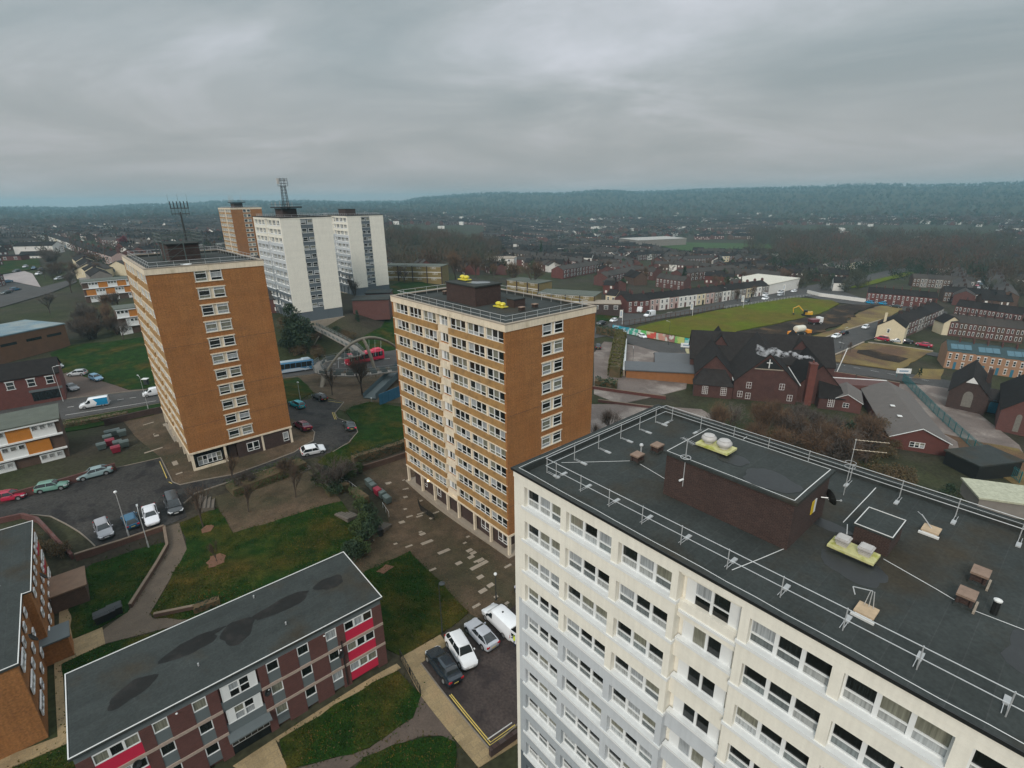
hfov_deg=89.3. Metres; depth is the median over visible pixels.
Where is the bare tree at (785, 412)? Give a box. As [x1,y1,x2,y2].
[775,407,795,426]
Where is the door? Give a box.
[987,400,997,412]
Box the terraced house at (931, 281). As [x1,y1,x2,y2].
[926,272,935,287]
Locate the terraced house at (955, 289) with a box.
[950,285,958,302]
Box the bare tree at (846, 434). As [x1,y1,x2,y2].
[829,422,865,455]
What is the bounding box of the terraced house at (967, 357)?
[957,338,975,369]
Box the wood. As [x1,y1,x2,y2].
[384,222,1023,295]
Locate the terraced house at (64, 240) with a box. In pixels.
[61,237,70,247]
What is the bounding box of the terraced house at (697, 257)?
[693,254,700,260]
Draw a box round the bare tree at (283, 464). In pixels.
[275,457,295,476]
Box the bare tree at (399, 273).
[394,266,408,282]
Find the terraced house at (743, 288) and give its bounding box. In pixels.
[733,280,746,298]
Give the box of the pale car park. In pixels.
[3,271,39,286]
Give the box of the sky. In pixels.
[0,0,1023,207]
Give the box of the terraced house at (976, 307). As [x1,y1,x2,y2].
[970,299,984,315]
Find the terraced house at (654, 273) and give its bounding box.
[646,266,660,280]
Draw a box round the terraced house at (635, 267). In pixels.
[632,264,642,270]
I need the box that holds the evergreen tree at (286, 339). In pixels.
[279,328,293,352]
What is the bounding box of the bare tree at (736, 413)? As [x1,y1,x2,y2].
[723,402,750,426]
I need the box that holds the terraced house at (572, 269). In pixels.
[566,261,575,277]
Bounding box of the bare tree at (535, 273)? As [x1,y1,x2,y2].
[520,260,546,279]
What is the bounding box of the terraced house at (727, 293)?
[717,282,730,300]
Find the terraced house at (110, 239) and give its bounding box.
[107,236,117,246]
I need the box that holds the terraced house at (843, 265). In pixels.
[836,258,846,269]
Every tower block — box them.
[121,241,292,470]
[218,203,261,256]
[252,208,344,327]
[323,209,388,294]
[390,278,596,558]
[511,404,1023,767]
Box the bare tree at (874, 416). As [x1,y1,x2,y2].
[852,409,887,427]
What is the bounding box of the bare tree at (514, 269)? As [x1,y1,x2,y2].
[505,259,523,277]
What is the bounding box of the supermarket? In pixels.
[726,274,799,293]
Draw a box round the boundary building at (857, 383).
[833,377,886,389]
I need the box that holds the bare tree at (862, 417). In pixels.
[855,413,879,424]
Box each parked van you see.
[79,394,109,408]
[142,386,157,396]
[481,603,515,643]
[644,310,655,316]
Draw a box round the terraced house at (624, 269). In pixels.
[620,265,628,273]
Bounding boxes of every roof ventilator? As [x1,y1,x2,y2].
[458,275,471,280]
[493,301,507,308]
[695,433,736,455]
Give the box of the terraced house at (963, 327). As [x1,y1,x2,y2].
[956,312,968,336]
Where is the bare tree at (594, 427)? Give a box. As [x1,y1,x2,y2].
[591,423,599,431]
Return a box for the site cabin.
[943,444,1023,479]
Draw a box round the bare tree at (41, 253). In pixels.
[35,248,55,262]
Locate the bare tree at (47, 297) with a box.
[37,292,56,312]
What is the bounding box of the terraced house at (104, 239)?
[101,236,111,245]
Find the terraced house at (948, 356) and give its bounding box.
[937,336,961,368]
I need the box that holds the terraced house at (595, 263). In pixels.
[589,258,598,272]
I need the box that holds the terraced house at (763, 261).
[759,258,767,264]
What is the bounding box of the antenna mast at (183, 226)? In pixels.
[167,194,189,241]
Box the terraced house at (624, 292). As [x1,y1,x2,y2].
[616,289,630,296]
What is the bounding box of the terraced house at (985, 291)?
[982,286,990,293]
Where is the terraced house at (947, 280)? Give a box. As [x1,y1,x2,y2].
[942,273,951,286]
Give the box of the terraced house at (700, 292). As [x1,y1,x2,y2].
[691,284,705,304]
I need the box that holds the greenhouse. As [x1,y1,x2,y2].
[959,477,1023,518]
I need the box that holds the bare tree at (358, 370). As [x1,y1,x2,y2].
[343,355,371,394]
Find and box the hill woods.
[0,180,1023,219]
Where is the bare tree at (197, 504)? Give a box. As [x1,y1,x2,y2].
[183,483,211,526]
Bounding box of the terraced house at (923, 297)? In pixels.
[917,288,929,306]
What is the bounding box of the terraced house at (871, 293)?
[866,285,876,300]
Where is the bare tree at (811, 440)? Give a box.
[796,426,830,452]
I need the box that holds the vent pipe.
[990,597,1002,615]
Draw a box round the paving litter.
[126,380,514,614]
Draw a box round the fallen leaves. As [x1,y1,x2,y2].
[40,395,463,767]
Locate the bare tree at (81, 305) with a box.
[72,301,91,311]
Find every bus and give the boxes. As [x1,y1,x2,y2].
[280,357,313,373]
[344,347,384,364]
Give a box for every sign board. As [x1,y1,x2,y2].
[681,343,688,349]
[896,368,911,377]
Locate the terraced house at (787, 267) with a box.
[777,264,792,275]
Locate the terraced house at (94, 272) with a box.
[78,264,111,284]
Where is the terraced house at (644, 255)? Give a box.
[640,251,647,259]
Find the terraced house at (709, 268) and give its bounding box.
[703,264,714,271]
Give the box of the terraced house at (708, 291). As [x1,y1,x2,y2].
[700,284,714,303]
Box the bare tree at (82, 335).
[68,322,104,339]
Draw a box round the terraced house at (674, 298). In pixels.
[664,287,678,308]
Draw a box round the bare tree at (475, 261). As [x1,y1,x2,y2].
[465,253,482,278]
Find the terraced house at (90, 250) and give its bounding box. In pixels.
[87,245,99,253]
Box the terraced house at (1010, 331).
[1002,316,1015,342]
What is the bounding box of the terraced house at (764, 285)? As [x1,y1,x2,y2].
[756,278,769,295]
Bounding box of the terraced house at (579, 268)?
[572,261,582,276]
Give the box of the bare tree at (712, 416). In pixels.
[702,409,725,423]
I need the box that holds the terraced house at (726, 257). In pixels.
[721,252,729,261]
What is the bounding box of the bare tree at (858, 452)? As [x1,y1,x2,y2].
[849,439,863,459]
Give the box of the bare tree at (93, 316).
[83,311,97,320]
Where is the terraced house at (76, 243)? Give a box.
[71,240,82,251]
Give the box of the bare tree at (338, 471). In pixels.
[304,455,358,488]
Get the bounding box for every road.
[0,279,76,307]
[0,327,608,419]
[606,267,912,352]
[806,291,992,388]
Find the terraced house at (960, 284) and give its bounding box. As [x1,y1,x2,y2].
[953,279,972,287]
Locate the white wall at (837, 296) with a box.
[807,290,865,301]
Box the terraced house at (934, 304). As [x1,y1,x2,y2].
[924,298,943,316]
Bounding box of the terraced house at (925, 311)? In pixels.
[910,303,932,328]
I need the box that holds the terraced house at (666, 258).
[661,255,671,260]
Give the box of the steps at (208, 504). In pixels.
[198,495,214,511]
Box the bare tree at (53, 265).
[45,262,59,267]
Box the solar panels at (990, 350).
[978,347,1000,353]
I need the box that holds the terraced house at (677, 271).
[671,269,690,277]
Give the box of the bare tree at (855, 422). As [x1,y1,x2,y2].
[843,415,887,447]
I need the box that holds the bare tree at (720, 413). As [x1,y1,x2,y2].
[707,398,733,423]
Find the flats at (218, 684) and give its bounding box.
[64,551,387,767]
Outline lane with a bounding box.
[301,697,453,767]
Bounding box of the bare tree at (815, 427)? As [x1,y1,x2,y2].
[811,416,832,431]
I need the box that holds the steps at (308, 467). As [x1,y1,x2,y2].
[300,460,311,473]
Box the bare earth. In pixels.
[201,525,393,573]
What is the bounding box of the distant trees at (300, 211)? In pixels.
[0,192,1023,289]
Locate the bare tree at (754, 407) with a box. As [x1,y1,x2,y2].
[745,398,775,423]
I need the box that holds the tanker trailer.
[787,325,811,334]
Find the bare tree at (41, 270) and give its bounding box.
[35,267,49,278]
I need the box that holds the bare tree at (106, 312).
[96,304,113,328]
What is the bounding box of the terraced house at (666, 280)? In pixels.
[662,272,673,288]
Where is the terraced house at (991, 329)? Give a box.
[984,314,996,340]
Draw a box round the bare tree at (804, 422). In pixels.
[792,413,813,431]
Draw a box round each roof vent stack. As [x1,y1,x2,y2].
[518,306,524,311]
[531,303,538,308]
[630,450,644,464]
[650,441,664,454]
[953,584,978,613]
[967,564,992,590]
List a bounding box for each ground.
[0,184,1023,767]
[814,306,1023,484]
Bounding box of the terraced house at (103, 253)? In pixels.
[98,248,112,263]
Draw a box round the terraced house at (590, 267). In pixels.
[584,259,593,273]
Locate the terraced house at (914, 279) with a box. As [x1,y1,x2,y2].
[908,271,920,286]
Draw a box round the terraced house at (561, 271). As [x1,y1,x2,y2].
[551,262,569,278]
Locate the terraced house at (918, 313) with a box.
[904,305,925,331]
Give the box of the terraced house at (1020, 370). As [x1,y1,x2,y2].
[1014,348,1023,377]
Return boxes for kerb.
[30,367,517,748]
[826,319,932,354]
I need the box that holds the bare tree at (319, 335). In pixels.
[314,333,323,339]
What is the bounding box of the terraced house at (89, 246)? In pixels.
[83,244,94,253]
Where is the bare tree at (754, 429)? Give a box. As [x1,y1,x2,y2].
[742,418,770,436]
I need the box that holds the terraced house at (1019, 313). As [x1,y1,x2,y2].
[1012,307,1023,320]
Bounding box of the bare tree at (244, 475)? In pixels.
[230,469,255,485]
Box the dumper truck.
[808,316,823,324]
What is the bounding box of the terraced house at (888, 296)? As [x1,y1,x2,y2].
[883,286,893,304]
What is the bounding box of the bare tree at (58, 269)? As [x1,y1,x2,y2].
[45,264,62,275]
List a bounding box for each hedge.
[63,409,127,427]
[192,595,220,613]
[223,454,307,496]
[323,480,349,496]
[348,486,371,502]
[350,438,404,462]
[594,375,617,388]
[596,324,622,336]
[607,329,626,377]
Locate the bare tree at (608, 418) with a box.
[600,409,620,425]
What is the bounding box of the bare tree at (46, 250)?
[34,248,58,256]
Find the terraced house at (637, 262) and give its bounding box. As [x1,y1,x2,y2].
[626,257,639,264]
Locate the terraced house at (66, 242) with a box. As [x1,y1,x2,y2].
[65,239,76,248]
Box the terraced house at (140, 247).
[133,244,148,252]
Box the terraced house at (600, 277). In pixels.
[594,269,612,285]
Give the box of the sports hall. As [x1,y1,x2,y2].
[0,320,69,363]
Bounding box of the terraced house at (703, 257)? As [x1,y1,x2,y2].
[698,254,706,262]
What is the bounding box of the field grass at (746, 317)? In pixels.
[635,272,912,337]
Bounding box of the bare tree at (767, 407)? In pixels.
[753,399,781,428]
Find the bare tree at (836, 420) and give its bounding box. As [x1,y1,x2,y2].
[807,412,849,431]
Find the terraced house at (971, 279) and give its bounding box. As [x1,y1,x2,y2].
[966,274,974,285]
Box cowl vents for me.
[827,533,880,565]
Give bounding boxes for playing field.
[662,242,774,250]
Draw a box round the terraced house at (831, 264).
[823,260,839,266]
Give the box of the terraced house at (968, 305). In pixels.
[961,299,975,314]
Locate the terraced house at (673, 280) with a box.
[669,273,681,289]
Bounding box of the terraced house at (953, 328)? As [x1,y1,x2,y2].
[947,311,959,335]
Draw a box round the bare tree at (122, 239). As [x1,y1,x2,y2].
[115,236,127,242]
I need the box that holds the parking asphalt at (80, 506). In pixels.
[0,399,356,545]
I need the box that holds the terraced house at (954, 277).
[950,273,958,284]
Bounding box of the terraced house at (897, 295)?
[891,286,902,304]
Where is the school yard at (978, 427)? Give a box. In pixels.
[590,342,1022,451]
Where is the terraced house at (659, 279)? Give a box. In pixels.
[655,271,666,287]
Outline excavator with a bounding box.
[793,306,812,316]
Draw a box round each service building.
[351,294,392,319]
[365,289,392,294]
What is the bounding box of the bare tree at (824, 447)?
[814,437,836,457]
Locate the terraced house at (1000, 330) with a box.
[993,315,1006,341]
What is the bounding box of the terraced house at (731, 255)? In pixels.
[727,252,734,260]
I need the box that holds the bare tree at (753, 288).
[748,286,756,295]
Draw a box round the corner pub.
[0,356,66,409]
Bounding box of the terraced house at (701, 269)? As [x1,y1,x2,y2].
[695,265,706,279]
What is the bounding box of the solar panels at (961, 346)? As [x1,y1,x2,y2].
[951,344,971,349]
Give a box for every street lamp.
[113,491,129,535]
[136,504,148,547]
[438,581,444,633]
[494,572,496,599]
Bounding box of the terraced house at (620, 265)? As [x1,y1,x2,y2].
[616,262,627,268]
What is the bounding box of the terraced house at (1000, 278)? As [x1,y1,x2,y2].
[990,275,1010,288]
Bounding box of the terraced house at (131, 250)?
[122,246,137,254]
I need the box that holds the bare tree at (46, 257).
[42,252,55,265]
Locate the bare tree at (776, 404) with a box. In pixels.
[768,398,784,425]
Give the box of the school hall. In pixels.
[861,381,952,455]
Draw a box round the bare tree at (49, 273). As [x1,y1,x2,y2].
[43,269,56,282]
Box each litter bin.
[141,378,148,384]
[377,527,382,536]
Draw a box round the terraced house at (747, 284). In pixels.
[741,279,752,297]
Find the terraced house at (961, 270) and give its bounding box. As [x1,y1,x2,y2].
[952,269,967,275]
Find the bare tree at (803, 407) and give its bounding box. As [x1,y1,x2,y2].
[780,399,829,425]
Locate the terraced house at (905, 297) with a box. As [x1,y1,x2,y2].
[900,287,911,305]
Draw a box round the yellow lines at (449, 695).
[159,401,515,744]
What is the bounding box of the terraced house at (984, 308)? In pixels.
[978,300,992,316]
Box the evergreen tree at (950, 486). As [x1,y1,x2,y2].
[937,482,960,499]
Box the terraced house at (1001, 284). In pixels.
[992,279,1013,288]
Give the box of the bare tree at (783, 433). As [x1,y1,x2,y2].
[765,421,811,446]
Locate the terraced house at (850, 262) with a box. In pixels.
[844,257,855,269]
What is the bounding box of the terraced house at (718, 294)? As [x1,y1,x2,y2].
[709,283,722,302]
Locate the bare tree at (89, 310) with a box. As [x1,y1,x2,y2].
[69,305,110,319]
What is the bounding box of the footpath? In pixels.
[103,523,187,643]
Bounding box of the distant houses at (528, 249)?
[0,211,1023,312]
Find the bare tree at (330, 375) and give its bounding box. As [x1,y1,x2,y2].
[320,365,335,394]
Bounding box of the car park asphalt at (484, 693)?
[422,605,517,746]
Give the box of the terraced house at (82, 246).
[76,242,89,253]
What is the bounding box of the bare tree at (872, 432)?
[859,421,893,463]
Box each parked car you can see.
[0,290,12,293]
[0,489,26,501]
[9,287,20,290]
[32,479,69,493]
[66,382,79,391]
[67,368,87,376]
[76,464,113,480]
[88,372,103,381]
[92,516,114,540]
[120,511,139,530]
[141,503,160,526]
[163,489,183,515]
[288,399,305,408]
[293,420,312,431]
[300,443,325,456]
[311,392,327,401]
[342,421,355,430]
[425,646,463,688]
[444,628,477,671]
[464,618,499,652]
[595,343,600,348]
[597,320,605,324]
[637,333,646,338]
[831,333,841,338]
[839,330,849,334]
[861,324,869,328]
[874,336,889,340]
[889,304,902,307]
[889,338,903,342]
[903,338,913,343]
[915,342,932,347]
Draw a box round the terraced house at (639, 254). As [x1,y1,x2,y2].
[635,250,642,260]
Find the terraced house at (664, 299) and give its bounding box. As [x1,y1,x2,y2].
[654,288,669,309]
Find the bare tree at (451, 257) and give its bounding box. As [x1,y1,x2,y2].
[445,251,463,279]
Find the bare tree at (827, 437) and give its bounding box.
[812,430,836,446]
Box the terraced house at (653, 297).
[644,289,659,310]
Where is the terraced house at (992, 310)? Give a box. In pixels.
[987,302,1000,317]
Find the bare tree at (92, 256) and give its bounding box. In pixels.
[87,254,95,260]
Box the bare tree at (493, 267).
[489,263,498,275]
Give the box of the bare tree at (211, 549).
[207,537,217,560]
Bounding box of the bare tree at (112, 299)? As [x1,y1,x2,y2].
[102,291,123,305]
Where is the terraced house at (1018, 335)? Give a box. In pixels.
[1012,318,1023,343]
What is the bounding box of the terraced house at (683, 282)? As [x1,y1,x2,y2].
[676,274,690,289]
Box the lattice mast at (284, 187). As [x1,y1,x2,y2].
[276,178,289,208]
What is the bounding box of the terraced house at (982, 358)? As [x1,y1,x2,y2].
[974,340,989,370]
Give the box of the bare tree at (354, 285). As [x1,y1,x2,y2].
[345,277,359,295]
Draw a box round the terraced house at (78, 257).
[72,252,93,265]
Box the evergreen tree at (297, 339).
[284,315,314,352]
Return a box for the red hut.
[0,254,29,260]
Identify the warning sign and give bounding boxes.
[810,498,816,514]
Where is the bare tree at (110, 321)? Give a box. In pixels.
[100,316,132,333]
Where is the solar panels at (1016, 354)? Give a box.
[1007,351,1023,356]
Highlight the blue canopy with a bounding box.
[379,386,399,404]
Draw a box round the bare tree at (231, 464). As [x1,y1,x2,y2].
[225,455,240,478]
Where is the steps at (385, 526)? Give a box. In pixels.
[374,522,391,532]
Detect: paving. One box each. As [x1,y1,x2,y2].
[0,609,517,767]
[124,368,515,623]
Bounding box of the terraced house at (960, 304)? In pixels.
[953,298,967,314]
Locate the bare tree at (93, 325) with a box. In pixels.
[69,316,103,339]
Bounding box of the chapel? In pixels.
[945,360,1023,435]
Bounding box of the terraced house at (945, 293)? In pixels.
[938,284,951,302]
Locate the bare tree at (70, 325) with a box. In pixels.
[65,316,84,330]
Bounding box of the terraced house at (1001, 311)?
[996,302,1009,318]
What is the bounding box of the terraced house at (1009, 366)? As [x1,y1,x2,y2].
[999,343,1019,377]
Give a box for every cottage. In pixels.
[73,262,114,277]
[108,260,126,275]
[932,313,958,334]
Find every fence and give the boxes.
[399,649,420,693]
[418,500,433,518]
[612,304,723,326]
[725,294,808,307]
[902,374,1022,482]
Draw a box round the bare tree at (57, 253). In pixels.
[37,250,62,262]
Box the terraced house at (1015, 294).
[998,283,1019,305]
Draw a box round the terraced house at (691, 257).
[687,254,695,260]
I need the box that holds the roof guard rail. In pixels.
[546,405,1023,716]
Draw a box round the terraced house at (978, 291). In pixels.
[974,286,982,298]
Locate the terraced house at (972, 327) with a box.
[965,313,977,337]
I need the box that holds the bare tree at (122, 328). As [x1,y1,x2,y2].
[115,322,130,339]
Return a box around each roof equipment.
[228,195,242,202]
[270,201,301,207]
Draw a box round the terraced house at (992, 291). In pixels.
[990,287,997,293]
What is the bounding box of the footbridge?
[309,323,397,386]
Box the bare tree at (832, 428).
[816,421,840,440]
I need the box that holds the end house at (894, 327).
[875,313,908,343]
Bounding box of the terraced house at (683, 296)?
[673,286,687,307]
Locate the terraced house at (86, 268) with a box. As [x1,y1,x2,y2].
[81,260,104,277]
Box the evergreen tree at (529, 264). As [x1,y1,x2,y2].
[528,260,535,269]
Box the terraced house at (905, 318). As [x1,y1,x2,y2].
[875,310,911,336]
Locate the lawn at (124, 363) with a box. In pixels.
[0,259,618,767]
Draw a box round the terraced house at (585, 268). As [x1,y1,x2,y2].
[578,260,587,275]
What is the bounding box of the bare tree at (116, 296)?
[109,293,120,304]
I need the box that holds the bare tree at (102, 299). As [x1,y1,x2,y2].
[95,292,111,305]
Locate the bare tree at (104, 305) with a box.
[98,302,110,310]
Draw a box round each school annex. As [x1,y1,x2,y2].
[625,361,694,383]
[653,349,689,363]
[836,382,863,413]
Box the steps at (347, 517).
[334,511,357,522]
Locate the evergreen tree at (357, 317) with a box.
[355,310,359,321]
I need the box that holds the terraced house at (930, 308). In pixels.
[918,300,938,325]
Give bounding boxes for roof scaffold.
[152,231,206,262]
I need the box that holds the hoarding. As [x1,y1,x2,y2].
[612,325,689,343]
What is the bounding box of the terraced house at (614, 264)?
[610,261,620,268]
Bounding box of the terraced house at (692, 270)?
[687,266,698,280]
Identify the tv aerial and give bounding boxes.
[678,437,697,485]
[843,439,889,494]
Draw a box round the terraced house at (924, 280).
[919,272,928,287]
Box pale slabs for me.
[144,422,511,608]
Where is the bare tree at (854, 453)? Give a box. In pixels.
[806,430,874,463]
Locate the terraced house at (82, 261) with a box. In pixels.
[71,255,94,272]
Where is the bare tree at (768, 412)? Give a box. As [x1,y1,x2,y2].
[747,399,785,429]
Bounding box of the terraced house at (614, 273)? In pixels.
[608,267,618,279]
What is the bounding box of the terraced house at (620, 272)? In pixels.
[614,266,624,279]
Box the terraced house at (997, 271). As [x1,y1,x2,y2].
[986,270,1004,285]
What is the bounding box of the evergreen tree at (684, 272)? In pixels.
[682,266,686,275]
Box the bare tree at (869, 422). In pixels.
[856,415,885,433]
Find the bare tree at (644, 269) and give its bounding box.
[637,266,649,273]
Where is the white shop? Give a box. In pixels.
[494,256,516,265]
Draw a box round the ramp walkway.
[363,362,397,399]
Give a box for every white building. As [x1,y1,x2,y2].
[12,241,64,253]
[19,251,41,257]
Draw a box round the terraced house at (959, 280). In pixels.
[952,275,971,285]
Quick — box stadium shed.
[619,236,686,246]
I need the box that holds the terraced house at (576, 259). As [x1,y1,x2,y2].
[572,257,583,263]
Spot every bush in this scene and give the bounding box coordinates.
[35,530,43,540]
[38,539,54,552]
[46,540,72,558]
[277,317,292,328]
[289,344,307,355]
[303,333,316,343]
[310,347,325,357]
[311,472,321,486]
[319,475,332,488]
[321,465,332,476]
[324,479,343,493]
[330,326,341,333]
[338,472,347,482]
[339,540,363,561]
[340,539,353,555]
[342,331,355,341]
[344,467,356,479]
[348,520,363,534]
[352,462,364,473]
[352,496,367,511]
[353,522,378,540]
[355,511,373,523]
[356,539,371,556]
[360,502,378,516]
[363,512,383,528]
[767,431,793,444]
[798,445,832,459]
[828,452,858,465]
[861,445,884,462]
[863,461,894,478]
[875,417,890,430]
[880,443,898,458]
[882,466,918,485]
[885,438,903,449]
[886,462,918,482]
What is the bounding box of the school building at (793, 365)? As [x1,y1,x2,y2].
[689,326,844,410]
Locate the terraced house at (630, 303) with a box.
[614,290,638,312]
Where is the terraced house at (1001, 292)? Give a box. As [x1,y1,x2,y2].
[997,287,1005,294]
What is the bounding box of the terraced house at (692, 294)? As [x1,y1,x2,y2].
[682,285,696,306]
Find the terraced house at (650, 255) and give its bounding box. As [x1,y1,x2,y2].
[645,250,651,259]
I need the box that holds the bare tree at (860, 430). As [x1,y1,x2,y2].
[848,423,878,441]
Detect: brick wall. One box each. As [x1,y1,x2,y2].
[0,463,116,503]
[0,513,74,559]
[74,525,163,560]
[103,406,162,425]
[128,525,168,607]
[153,604,193,617]
[353,452,405,472]
[489,728,517,756]
[592,386,665,399]
[598,399,651,407]
[623,339,626,375]
[833,371,855,377]
[857,375,899,386]
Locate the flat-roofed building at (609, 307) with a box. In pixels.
[581,300,620,316]
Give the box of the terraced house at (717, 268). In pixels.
[712,264,721,270]
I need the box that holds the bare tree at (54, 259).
[46,255,55,262]
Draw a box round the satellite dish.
[821,489,841,504]
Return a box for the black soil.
[737,304,907,362]
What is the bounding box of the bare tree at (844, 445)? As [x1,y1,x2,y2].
[800,420,873,460]
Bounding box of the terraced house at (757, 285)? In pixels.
[749,278,761,296]
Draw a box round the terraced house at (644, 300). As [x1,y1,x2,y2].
[633,290,649,312]
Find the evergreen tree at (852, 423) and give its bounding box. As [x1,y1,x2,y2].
[838,420,859,435]
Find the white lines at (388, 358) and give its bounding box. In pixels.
[68,312,927,739]
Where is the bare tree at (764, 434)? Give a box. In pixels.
[749,428,769,438]
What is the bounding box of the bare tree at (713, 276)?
[711,275,718,283]
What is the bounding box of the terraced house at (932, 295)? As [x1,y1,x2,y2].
[928,289,938,302]
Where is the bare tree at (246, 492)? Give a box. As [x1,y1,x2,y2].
[240,481,256,511]
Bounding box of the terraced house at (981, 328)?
[975,313,987,339]
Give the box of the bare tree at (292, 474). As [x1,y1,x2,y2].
[285,463,303,497]
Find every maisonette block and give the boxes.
[0,403,69,473]
[79,276,132,302]
[111,303,141,334]
[387,263,448,284]
[506,277,551,294]
[537,288,601,302]
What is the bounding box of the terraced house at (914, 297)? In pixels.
[908,288,920,306]
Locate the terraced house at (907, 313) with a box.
[892,307,918,334]
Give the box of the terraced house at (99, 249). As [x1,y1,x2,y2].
[93,246,105,260]
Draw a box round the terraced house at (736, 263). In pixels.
[731,260,739,267]
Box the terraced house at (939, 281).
[934,273,943,288]
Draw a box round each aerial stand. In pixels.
[850,586,879,625]
[918,513,941,539]
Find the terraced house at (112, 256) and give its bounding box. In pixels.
[105,250,124,263]
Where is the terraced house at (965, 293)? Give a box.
[951,283,975,304]
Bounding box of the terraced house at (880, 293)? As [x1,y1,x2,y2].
[874,285,885,302]
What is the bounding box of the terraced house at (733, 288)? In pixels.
[725,281,738,299]
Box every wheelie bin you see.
[92,610,109,624]
[95,441,105,449]
[98,607,115,618]
[102,433,111,439]
[104,437,114,445]
[106,600,122,614]
[110,427,119,435]
[110,444,120,453]
[112,439,121,445]
[116,428,125,436]
[119,439,128,447]
[364,477,372,487]
[367,481,377,491]
[373,486,381,496]
[378,488,386,499]
[382,493,391,504]
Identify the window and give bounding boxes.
[0,342,16,346]
[4,381,15,390]
[21,647,25,672]
[22,621,26,633]
[22,635,26,648]
[23,607,27,618]
[25,378,36,386]
[26,336,41,341]
[30,668,35,694]
[31,642,35,653]
[31,657,35,669]
[34,532,37,547]
[40,647,43,658]
[40,662,43,673]
[40,677,43,689]
[40,689,43,715]
[41,549,43,564]
[44,375,55,383]
[47,332,60,336]
[47,566,50,578]
[91,732,140,766]
[126,756,148,767]
[151,716,169,733]
[160,740,176,756]
[173,763,182,767]
[191,696,207,712]
[194,271,207,281]
[197,451,222,465]
[198,288,210,298]
[198,720,213,735]
[201,305,214,315]
[205,321,217,331]
[205,742,220,756]
[208,337,220,348]
[209,269,222,279]
[212,353,224,363]
[213,286,225,296]
[215,369,227,379]
[216,303,228,313]
[219,384,230,394]
[219,670,257,702]
[220,319,231,329]
[222,399,233,409]
[223,335,234,345]
[225,413,236,423]
[225,692,262,724]
[226,351,238,361]
[228,428,239,437]
[229,366,241,376]
[233,381,244,391]
[236,396,246,406]
[239,410,249,420]
[242,424,252,434]
[246,440,259,451]
[265,658,278,673]
[271,681,283,694]
[275,702,287,715]
[283,431,288,440]
[296,642,308,656]
[301,664,312,677]
[305,685,316,698]
[325,628,336,641]
[329,649,338,662]
[332,670,342,682]
[343,609,371,631]
[347,630,374,651]
[350,649,376,671]
[396,303,407,314]
[398,320,408,331]
[399,336,410,348]
[401,352,411,364]
[402,368,412,379]
[403,383,413,395]
[405,398,415,410]
[406,413,416,425]
[407,427,417,439]
[408,441,418,453]
[409,306,420,318]
[410,455,419,467]
[411,324,422,336]
[412,341,423,353]
[414,357,424,369]
[415,373,425,385]
[416,389,427,402]
[417,405,428,417]
[419,420,429,432]
[420,435,430,447]
[421,449,431,462]
[422,464,432,476]
[423,310,435,322]
[425,328,436,340]
[426,346,437,358]
[427,363,438,375]
[428,379,439,392]
[430,396,441,409]
[431,412,442,425]
[432,428,443,441]
[433,443,444,456]
[434,458,445,471]
[435,472,445,485]
[439,315,447,325]
[441,332,448,342]
[442,350,449,360]
[443,368,449,377]
[444,385,451,395]
[445,402,451,411]
[446,418,452,427]
[447,434,453,443]
[448,450,454,459]
[449,465,455,474]
[450,318,464,331]
[450,480,456,489]
[451,336,465,350]
[452,355,466,369]
[453,373,467,388]
[454,391,468,406]
[455,408,469,423]
[456,425,469,440]
[457,442,470,456]
[458,458,471,473]
[459,474,472,489]
[460,489,472,504]
[468,323,483,337]
[469,342,484,357]
[469,361,484,376]
[470,380,485,395]
[471,398,485,414]
[472,417,486,432]
[472,434,487,450]
[473,451,487,466]
[474,468,488,483]
[475,484,488,499]
[475,499,489,516]
[486,327,502,342]
[487,348,503,363]
[487,368,503,383]
[488,387,504,403]
[489,407,504,422]
[489,425,504,441]
[490,443,505,459]
[490,460,505,477]
[491,478,505,494]
[491,494,506,511]
[492,511,506,527]
[498,531,507,545]
[528,489,560,524]
[528,523,559,559]
[528,556,558,591]
[528,587,557,622]
[528,616,557,652]
[528,644,556,680]
[528,671,556,706]
[529,698,555,732]
[529,722,555,756]
[529,746,548,767]
[541,435,549,447]
[542,322,551,335]
[542,342,551,355]
[542,362,550,374]
[542,381,550,393]
[542,399,550,412]
[542,417,550,430]
[552,431,560,442]
[553,358,562,371]
[553,377,561,390]
[553,395,561,408]
[553,413,560,425]
[554,320,562,332]
[554,339,562,352]
[563,733,597,767]
[563,758,572,767]
[564,705,598,748]
[565,677,600,720]
[566,617,604,659]
[566,648,602,690]
[567,585,606,626]
[568,550,608,591]
[569,514,611,555]
[607,747,629,767]
[609,718,651,766]
[611,687,655,735]
[614,655,658,703]
[616,620,662,668]
[618,583,666,631]
[621,544,671,591]
[668,730,713,767]
[673,695,719,743]
[677,659,726,706]
[682,620,733,667]
[685,578,741,630]
[727,745,759,767]
[734,706,808,767]
[741,664,819,733]
[749,620,832,688]
[828,722,902,767]
[840,674,954,761]
[909,441,924,448]
[960,392,972,407]
[966,748,1006,767]
[1012,415,1021,431]
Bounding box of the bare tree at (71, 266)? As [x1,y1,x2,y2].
[67,261,79,278]
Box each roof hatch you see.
[506,296,524,307]
[851,507,906,556]

